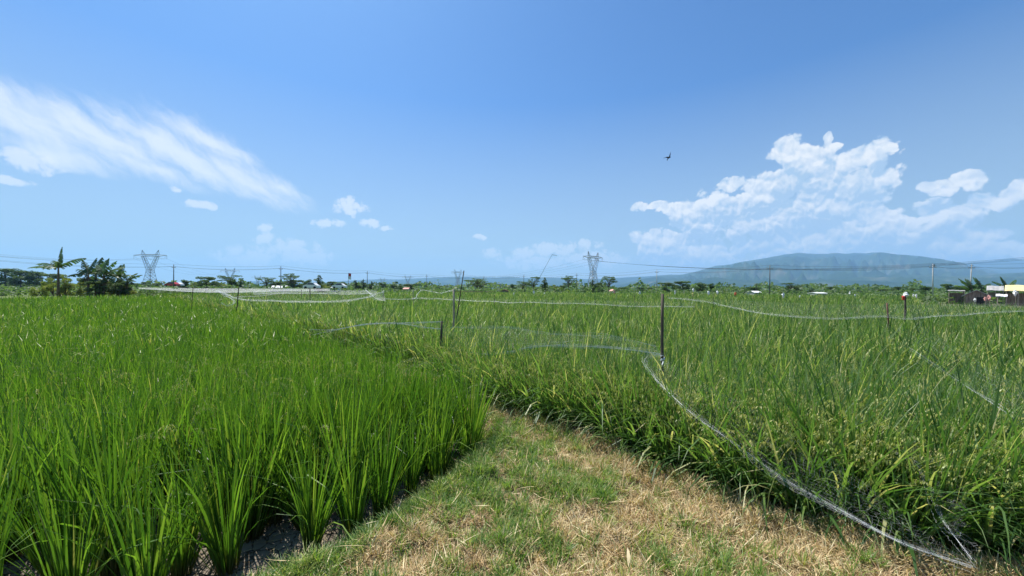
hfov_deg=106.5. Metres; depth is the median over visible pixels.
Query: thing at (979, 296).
field hut
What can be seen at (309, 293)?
bird net
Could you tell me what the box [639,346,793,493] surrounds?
rice clump
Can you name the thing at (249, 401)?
rice clump
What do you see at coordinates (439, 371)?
rice clump
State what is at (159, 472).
rice clump
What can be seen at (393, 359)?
rice clump
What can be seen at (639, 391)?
rice clump
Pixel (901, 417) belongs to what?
rice clump
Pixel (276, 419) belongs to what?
rice clump
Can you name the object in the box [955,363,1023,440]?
rice clump
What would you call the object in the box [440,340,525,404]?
rice clump
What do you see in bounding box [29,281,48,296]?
bush
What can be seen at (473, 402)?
rice clump
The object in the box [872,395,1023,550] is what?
rice clump
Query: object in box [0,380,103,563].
rice clump
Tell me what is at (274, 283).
round tree
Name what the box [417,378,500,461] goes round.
rice clump
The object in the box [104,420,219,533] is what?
rice clump
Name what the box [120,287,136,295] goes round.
bush
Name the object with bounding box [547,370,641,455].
rice clump
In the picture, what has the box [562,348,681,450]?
rice clump
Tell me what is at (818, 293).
shed
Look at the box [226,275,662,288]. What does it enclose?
hills
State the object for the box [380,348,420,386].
rice clump
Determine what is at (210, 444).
rice clump
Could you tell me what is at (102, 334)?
rice crop
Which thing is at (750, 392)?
rice clump
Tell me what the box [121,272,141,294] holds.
banana plant
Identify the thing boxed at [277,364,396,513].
rice clump
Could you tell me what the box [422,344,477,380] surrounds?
rice clump
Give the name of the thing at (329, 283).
round tree
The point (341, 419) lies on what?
rice clump
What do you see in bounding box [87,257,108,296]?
banana plant
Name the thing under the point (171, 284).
parked car
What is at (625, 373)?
rice clump
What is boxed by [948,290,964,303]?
open shed
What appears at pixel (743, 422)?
rice clump
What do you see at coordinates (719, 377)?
rice clump
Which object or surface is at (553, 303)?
bird net
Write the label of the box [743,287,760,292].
round tree
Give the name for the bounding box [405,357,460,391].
rice clump
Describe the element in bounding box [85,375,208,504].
rice clump
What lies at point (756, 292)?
house
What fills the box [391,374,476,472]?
rice clump
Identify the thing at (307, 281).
round tree
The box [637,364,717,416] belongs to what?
rice clump
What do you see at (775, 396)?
rice clump
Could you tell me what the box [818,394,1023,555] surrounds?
rice clump
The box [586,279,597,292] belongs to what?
slim tree
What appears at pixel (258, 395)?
rice clump
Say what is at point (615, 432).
rice clump
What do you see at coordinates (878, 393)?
rice clump
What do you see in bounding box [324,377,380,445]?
rice clump
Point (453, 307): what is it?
net post
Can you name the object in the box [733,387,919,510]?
rice clump
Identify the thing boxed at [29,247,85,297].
banana plant
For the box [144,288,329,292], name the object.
net
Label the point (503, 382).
rice clump
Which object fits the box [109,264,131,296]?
banana plant
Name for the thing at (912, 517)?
rice clump
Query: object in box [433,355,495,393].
rice clump
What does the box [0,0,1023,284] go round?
sky
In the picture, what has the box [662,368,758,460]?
rice clump
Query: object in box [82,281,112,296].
round tree
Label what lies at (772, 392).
rice clump
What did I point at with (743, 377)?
rice clump
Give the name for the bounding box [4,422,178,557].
rice clump
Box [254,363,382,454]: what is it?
rice clump
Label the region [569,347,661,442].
rice clump
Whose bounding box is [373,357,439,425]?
rice clump
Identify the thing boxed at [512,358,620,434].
rice clump
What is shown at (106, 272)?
banana plant
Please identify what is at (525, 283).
umbrella tree
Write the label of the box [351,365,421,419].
rice clump
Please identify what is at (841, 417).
rice clump
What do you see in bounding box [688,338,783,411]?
rice clump
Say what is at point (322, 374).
rice clump
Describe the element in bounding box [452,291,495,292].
boundary wall
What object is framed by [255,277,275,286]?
umbrella tree
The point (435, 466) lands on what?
rice clump
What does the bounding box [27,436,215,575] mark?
rice clump
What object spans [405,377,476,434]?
rice clump
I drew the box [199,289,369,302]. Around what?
net
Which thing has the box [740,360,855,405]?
rice clump
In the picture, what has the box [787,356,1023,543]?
rice clump
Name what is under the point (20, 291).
scrub
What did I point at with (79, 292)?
bush
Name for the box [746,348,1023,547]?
rice clump
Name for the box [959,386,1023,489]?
rice clump
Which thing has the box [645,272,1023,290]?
foothills
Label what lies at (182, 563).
rice clump
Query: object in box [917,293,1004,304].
weeds
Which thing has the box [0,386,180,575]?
rice clump
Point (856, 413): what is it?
rice clump
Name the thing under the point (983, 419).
rice clump
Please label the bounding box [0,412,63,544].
rice clump
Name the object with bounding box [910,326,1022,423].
bird net
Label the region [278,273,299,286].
umbrella tree
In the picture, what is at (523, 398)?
rice clump
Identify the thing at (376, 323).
bird net
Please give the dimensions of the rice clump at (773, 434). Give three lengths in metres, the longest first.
1.529 x 1.306 x 1.146 m
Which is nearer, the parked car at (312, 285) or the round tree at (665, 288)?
the parked car at (312, 285)
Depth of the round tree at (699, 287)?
168.87 m
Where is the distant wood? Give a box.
[0,277,1012,292]
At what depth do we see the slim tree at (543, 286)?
149.66 m
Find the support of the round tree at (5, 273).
on the ground at (286, 534)
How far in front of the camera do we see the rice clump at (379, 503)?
2.91 m
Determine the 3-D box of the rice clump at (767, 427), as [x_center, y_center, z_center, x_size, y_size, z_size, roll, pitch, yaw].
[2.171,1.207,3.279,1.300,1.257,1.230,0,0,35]
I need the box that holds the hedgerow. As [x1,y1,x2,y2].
[0,284,1023,295]
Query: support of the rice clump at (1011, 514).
on the ground at (286, 534)
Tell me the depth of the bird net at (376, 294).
17.82 m
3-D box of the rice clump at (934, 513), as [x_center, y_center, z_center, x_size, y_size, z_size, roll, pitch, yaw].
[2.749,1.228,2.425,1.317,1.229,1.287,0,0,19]
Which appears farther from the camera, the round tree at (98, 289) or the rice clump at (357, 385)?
the round tree at (98, 289)
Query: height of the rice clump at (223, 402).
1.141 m
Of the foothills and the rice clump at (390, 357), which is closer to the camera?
the rice clump at (390, 357)
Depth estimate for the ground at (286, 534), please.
2.65 m
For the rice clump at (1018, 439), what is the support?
on the ground at (286, 534)
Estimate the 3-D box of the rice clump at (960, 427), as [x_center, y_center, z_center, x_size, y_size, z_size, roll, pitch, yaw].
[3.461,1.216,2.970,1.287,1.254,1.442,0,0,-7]
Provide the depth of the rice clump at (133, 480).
2.62 m
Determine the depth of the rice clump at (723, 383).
3.90 m
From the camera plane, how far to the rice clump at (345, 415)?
3.34 m
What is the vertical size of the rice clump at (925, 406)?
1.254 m
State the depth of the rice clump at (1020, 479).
2.44 m
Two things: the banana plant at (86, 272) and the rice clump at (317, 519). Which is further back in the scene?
the banana plant at (86, 272)
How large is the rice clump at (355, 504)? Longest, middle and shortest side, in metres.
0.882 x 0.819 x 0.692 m
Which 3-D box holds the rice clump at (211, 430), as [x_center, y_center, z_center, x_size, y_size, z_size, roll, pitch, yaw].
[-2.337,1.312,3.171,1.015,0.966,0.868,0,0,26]
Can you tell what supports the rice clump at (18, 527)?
on the ground at (286, 534)
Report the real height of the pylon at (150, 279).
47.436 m
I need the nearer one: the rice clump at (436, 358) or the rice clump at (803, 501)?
the rice clump at (803, 501)
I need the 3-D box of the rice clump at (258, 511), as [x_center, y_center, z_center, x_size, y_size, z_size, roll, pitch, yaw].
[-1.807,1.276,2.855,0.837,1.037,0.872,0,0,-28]
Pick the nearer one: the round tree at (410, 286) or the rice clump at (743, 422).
the rice clump at (743, 422)
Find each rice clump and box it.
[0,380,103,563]
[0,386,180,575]
[0,395,106,528]
[0,396,216,575]
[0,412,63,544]
[0,430,35,575]
[0,454,174,575]
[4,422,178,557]
[7,403,188,546]
[23,405,147,528]
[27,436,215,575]
[52,439,279,575]
[72,398,244,502]
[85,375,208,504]
[86,415,309,575]
[99,383,213,513]
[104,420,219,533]
[134,379,243,481]
[135,375,320,529]
[153,392,258,518]
[156,372,306,475]
[171,391,264,474]
[200,381,307,502]
[202,366,306,474]
[205,399,331,543]
[227,372,302,428]
[228,405,374,530]
[238,420,363,554]
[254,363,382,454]
[257,386,316,478]
[260,392,368,496]
[265,363,353,427]
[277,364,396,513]
[295,370,358,412]
[302,375,384,494]
[303,416,391,533]
[304,386,381,472]
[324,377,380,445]
[324,394,423,496]
[325,364,419,427]
[345,377,440,455]
[347,355,438,446]
[350,396,445,520]
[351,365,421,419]
[365,386,421,482]
[372,368,448,450]
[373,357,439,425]
[375,344,402,370]
[378,343,414,373]
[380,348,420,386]
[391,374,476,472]
[395,397,442,497]
[397,384,472,484]
[399,358,472,437]
[401,333,471,377]
[401,354,432,386]
[404,357,460,397]
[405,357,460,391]
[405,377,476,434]
[405,403,499,474]
[416,332,477,382]
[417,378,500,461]
[419,373,484,443]
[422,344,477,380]
[428,360,482,400]
[432,357,488,444]
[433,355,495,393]
[434,344,479,395]
[439,357,514,446]
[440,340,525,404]
[452,346,537,418]
[466,350,517,405]
[470,350,551,420]
[482,358,575,417]
[500,331,583,419]
[500,355,581,433]
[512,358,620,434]
[516,356,641,439]
[540,341,631,438]
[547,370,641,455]
[548,346,607,404]
[562,342,628,424]
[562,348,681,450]
[565,365,662,455]
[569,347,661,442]
[572,379,704,470]
[591,344,699,458]
[591,347,652,395]
[593,339,672,428]
[595,374,754,486]
[599,364,674,456]
[608,349,741,459]
[621,363,745,456]
[622,336,717,403]
[624,348,708,388]
[626,388,796,500]
[628,322,726,392]
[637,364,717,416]
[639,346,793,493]
[640,358,788,477]
[643,345,735,412]
[652,343,791,438]
[658,385,831,509]
[659,391,830,535]
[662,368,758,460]
[675,353,748,397]
[675,366,808,480]
[686,364,779,430]
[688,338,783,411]
[697,361,777,399]
[703,384,904,549]
[706,359,831,411]
[712,351,784,414]
[717,357,854,512]
[719,381,924,513]
[721,375,899,485]
[724,358,837,403]
[727,402,1011,567]
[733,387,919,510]
[735,366,828,439]
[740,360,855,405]
[742,369,853,424]
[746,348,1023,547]
[749,337,905,464]
[750,357,914,460]
[775,363,900,409]
[776,419,1021,575]
[779,344,939,446]
[781,349,933,471]
[782,349,917,432]
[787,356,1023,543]
[795,377,963,473]
[799,356,945,494]
[805,357,950,422]
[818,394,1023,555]
[828,374,1021,502]
[836,408,1023,575]
[841,400,957,444]
[846,368,1020,476]
[858,420,1023,573]
[862,375,1023,506]
[864,375,1022,503]
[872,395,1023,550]
[875,369,1023,435]
[880,373,1023,464]
[884,353,1023,512]
[886,383,1023,465]
[918,421,1023,573]
[923,371,1023,473]
[935,397,1023,515]
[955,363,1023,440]
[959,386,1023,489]
[976,410,1023,551]
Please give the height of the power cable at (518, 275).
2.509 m
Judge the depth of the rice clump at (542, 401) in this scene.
4.55 m
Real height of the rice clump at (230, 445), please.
1.158 m
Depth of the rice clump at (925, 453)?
2.82 m
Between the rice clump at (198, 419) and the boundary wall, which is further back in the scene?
the boundary wall
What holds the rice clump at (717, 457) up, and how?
on the ground at (286, 534)
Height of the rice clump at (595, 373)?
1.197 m
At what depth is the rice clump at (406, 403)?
3.74 m
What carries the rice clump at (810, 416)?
on the ground at (286, 534)
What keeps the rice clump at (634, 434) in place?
on the ground at (286, 534)
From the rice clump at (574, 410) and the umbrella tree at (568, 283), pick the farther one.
the umbrella tree at (568, 283)
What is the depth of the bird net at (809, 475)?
2.51 m
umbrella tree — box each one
[216,275,242,283]
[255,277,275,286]
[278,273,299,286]
[463,278,493,288]
[513,281,532,291]
[527,277,539,290]
[562,276,576,291]
[602,276,616,291]
[782,283,803,293]
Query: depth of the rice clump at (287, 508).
2.79 m
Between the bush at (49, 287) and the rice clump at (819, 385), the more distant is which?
the bush at (49, 287)
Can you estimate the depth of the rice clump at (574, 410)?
4.27 m
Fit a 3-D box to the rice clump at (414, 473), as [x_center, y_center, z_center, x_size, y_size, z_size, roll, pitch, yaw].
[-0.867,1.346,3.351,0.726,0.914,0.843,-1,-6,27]
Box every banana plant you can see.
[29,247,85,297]
[67,258,104,296]
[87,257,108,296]
[95,258,124,296]
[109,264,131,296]
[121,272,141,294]
[957,278,978,291]
[972,277,991,292]
[992,277,1016,293]
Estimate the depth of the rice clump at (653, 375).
4.21 m
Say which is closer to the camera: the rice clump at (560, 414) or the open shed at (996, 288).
the rice clump at (560, 414)
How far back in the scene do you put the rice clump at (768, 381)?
3.99 m
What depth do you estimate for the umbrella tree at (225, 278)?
146.53 m
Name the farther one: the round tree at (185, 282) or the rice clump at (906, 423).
the round tree at (185, 282)
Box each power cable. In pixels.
[0,256,956,276]
[2,260,983,277]
[3,261,971,278]
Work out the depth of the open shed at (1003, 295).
42.26 m
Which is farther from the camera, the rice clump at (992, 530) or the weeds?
the weeds
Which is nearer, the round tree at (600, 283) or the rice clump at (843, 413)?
the rice clump at (843, 413)
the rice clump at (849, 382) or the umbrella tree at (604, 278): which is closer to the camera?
the rice clump at (849, 382)
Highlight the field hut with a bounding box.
[962,290,992,305]
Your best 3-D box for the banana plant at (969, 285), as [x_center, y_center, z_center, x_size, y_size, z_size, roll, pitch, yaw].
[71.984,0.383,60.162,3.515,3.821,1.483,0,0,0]
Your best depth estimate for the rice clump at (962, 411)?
3.04 m
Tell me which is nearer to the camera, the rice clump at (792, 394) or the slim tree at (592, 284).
the rice clump at (792, 394)
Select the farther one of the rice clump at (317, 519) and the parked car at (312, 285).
the parked car at (312, 285)
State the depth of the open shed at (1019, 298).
45.52 m
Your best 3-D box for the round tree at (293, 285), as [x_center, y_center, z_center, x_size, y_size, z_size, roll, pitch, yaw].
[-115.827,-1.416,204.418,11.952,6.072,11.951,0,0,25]
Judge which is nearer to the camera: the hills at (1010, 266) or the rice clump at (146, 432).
the rice clump at (146, 432)
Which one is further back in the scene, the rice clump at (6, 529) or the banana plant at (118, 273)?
the banana plant at (118, 273)
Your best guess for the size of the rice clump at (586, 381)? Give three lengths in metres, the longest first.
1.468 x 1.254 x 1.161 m
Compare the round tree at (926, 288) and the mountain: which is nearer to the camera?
the round tree at (926, 288)
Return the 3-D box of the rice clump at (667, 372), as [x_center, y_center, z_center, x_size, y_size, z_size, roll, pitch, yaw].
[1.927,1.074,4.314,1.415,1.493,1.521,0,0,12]
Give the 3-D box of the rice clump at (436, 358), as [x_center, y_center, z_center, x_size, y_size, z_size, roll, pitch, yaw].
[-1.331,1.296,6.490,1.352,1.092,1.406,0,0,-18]
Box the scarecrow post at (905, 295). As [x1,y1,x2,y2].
[901,292,908,320]
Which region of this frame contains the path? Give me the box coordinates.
[294,339,1021,575]
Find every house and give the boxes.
[268,286,291,291]
[745,291,760,294]
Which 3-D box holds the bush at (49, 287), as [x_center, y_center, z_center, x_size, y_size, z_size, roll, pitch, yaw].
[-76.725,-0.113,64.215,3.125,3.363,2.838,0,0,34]
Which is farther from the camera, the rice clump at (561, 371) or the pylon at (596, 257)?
the pylon at (596, 257)
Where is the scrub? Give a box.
[0,286,235,296]
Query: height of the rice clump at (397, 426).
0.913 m
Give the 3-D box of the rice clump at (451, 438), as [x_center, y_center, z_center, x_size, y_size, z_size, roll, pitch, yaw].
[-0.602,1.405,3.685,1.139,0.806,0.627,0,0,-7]
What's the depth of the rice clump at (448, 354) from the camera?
6.30 m
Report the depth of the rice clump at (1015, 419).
2.75 m
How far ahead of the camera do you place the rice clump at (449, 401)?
4.13 m
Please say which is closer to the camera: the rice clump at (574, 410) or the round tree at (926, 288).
the rice clump at (574, 410)
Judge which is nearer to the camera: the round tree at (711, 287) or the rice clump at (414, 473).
the rice clump at (414, 473)
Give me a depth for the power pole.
106.85 m
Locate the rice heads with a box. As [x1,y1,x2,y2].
[0,292,1023,500]
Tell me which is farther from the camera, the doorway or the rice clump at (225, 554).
the doorway
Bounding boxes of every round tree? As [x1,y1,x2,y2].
[0,268,19,285]
[7,268,32,286]
[21,270,44,286]
[39,273,65,284]
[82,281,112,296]
[109,281,130,295]
[135,282,150,286]
[178,280,189,288]
[195,276,219,289]
[226,280,238,289]
[268,281,282,285]
[282,280,302,288]
[302,279,311,287]
[324,281,336,288]
[404,284,417,289]
[596,282,603,291]
[657,282,674,291]
[671,281,690,291]
[692,282,707,290]
[705,283,715,291]
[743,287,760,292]
[889,287,906,293]
[916,286,931,294]
[938,284,959,294]
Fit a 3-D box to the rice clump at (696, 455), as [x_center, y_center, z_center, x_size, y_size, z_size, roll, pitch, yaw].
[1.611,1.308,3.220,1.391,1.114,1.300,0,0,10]
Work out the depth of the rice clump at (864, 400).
3.46 m
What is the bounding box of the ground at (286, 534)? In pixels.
[0,288,1022,575]
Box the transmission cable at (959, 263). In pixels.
[591,257,1023,269]
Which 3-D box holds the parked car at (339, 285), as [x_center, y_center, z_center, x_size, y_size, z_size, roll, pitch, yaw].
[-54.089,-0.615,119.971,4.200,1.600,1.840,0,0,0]
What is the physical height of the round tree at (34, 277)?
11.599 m
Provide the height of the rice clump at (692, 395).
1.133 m
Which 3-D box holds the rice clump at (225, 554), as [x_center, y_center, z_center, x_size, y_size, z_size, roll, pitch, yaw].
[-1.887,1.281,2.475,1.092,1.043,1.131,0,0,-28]
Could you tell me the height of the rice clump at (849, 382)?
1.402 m
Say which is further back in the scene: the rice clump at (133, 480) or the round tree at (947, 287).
the round tree at (947, 287)
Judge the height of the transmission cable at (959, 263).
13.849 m
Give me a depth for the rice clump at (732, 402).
3.39 m
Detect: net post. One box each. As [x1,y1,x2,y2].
[440,321,442,350]
[453,289,454,326]
[660,294,664,388]
[886,303,889,329]
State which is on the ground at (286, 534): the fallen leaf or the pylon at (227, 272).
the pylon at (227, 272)
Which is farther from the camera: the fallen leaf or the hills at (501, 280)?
the hills at (501, 280)
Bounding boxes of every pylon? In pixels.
[133,250,166,283]
[220,268,236,278]
[584,251,602,284]
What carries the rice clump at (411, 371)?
on the ground at (286, 534)
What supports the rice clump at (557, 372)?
on the ground at (286, 534)
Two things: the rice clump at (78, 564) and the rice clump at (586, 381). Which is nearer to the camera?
the rice clump at (78, 564)
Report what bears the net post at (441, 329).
on the ground at (286, 534)
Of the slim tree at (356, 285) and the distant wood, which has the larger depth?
the distant wood
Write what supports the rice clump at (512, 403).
on the ground at (286, 534)
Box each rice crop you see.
[0,292,459,537]
[172,289,1023,561]
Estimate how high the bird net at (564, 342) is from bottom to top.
0.506 m
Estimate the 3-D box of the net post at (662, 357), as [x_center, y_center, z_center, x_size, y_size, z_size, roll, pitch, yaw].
[1.756,0.977,4.473,0.054,1.822,0.110,0,0,25]
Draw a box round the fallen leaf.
[627,547,630,568]
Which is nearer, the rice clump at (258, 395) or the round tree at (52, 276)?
the rice clump at (258, 395)
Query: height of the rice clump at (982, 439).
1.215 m
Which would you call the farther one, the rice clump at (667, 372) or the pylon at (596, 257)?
the pylon at (596, 257)
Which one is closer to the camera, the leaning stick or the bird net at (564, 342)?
the bird net at (564, 342)
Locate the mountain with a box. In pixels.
[610,252,1007,287]
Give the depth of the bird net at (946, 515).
2.16 m
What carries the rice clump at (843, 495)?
on the ground at (286, 534)
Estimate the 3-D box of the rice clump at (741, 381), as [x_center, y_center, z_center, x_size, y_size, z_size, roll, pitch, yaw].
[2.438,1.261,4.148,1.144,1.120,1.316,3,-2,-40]
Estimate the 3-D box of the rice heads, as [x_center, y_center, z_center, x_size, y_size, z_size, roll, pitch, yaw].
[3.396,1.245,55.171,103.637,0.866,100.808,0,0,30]
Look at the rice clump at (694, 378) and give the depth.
3.97 m
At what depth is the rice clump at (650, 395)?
3.86 m
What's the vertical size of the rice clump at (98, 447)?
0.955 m
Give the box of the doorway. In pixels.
[977,297,984,305]
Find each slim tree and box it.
[237,278,245,289]
[312,275,325,291]
[350,280,361,289]
[358,279,366,289]
[368,281,374,290]
[540,277,548,292]
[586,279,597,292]
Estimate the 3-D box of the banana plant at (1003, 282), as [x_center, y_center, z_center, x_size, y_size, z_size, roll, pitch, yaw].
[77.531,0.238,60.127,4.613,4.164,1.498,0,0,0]
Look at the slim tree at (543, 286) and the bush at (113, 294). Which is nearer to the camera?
the bush at (113, 294)
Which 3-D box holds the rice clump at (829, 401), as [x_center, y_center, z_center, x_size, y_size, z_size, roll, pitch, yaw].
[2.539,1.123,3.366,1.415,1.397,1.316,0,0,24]
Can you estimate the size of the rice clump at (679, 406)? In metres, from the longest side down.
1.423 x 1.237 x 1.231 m
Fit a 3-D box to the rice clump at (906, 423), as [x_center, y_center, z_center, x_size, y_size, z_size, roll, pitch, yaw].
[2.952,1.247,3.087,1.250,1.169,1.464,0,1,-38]
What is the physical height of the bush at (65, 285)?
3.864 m
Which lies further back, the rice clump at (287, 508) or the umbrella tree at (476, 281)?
the umbrella tree at (476, 281)
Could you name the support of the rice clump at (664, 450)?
on the ground at (286, 534)
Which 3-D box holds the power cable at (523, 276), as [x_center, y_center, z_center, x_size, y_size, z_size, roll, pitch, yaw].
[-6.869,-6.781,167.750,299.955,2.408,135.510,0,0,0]
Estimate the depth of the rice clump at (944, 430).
2.82 m
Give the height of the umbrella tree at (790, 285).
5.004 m
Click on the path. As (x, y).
(577, 508)
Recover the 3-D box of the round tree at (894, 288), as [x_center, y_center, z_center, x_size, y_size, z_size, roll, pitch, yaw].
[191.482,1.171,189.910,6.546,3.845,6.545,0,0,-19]
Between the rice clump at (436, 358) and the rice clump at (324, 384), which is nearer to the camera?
the rice clump at (324, 384)
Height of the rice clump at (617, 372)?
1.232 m
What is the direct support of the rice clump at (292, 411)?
on the ground at (286, 534)
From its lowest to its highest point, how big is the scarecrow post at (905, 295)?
1.835 m
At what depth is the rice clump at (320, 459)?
3.10 m
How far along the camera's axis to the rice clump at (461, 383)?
4.31 m
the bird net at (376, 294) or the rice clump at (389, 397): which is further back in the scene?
the bird net at (376, 294)
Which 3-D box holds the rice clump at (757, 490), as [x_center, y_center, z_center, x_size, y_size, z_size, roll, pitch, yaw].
[1.903,1.308,2.958,1.424,1.004,1.222,-3,-4,-32]
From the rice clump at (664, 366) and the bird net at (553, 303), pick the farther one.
the bird net at (553, 303)
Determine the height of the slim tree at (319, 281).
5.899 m
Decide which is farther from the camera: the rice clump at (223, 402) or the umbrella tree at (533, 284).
the umbrella tree at (533, 284)
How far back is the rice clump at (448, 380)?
4.64 m
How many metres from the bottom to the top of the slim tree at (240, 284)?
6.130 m
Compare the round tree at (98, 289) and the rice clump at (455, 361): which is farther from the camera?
the round tree at (98, 289)
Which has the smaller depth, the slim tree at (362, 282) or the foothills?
the slim tree at (362, 282)
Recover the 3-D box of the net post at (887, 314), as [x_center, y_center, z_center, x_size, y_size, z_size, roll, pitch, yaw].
[9.460,1.156,9.600,0.157,1.561,0.043,0,0,-3]
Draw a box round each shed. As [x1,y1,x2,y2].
[808,292,827,295]
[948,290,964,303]
[986,286,1003,303]
[996,294,1007,305]
[1005,285,1023,305]
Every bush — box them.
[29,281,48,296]
[42,278,67,296]
[56,274,81,296]
[75,278,91,296]
[105,278,115,295]
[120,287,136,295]
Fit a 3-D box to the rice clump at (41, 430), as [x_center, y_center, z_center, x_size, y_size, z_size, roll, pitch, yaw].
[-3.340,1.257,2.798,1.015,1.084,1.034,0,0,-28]
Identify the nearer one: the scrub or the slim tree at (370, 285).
the scrub
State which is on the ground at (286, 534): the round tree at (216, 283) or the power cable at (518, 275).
the round tree at (216, 283)
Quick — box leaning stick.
[455,271,463,329]
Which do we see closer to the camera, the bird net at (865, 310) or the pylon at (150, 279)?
the bird net at (865, 310)
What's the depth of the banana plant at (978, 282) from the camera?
60.13 m
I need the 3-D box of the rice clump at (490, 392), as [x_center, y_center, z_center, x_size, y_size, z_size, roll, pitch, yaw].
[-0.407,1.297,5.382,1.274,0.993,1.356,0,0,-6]
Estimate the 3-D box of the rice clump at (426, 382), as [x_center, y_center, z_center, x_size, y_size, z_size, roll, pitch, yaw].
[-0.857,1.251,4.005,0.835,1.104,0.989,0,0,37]
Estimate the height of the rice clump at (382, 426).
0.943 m
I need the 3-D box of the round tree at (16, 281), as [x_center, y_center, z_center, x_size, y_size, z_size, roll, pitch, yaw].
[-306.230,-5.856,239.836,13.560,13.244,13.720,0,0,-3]
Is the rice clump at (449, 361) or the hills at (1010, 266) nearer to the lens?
the rice clump at (449, 361)
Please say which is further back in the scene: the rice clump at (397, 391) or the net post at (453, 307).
the net post at (453, 307)
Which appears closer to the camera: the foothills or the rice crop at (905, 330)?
the rice crop at (905, 330)
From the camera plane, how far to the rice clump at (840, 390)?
3.72 m
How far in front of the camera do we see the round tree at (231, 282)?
146.01 m
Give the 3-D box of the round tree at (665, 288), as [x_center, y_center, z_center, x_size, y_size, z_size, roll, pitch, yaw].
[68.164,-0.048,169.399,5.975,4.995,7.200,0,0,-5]
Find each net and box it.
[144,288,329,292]
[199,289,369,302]
[254,290,376,294]
[309,321,439,335]
[364,289,385,300]
[415,297,686,307]
[447,325,660,355]
[644,354,975,571]
[674,298,1022,319]
[851,408,981,564]
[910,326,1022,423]
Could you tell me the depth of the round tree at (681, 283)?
164.08 m
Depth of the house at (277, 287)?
150.30 m
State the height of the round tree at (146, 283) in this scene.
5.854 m
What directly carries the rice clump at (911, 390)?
on the ground at (286, 534)
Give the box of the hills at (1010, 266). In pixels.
[967,259,1023,272]
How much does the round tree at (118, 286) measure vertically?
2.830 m
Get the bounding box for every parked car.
[164,282,180,286]
[303,283,320,288]
[332,283,346,288]
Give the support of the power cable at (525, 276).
hanging from the power pole

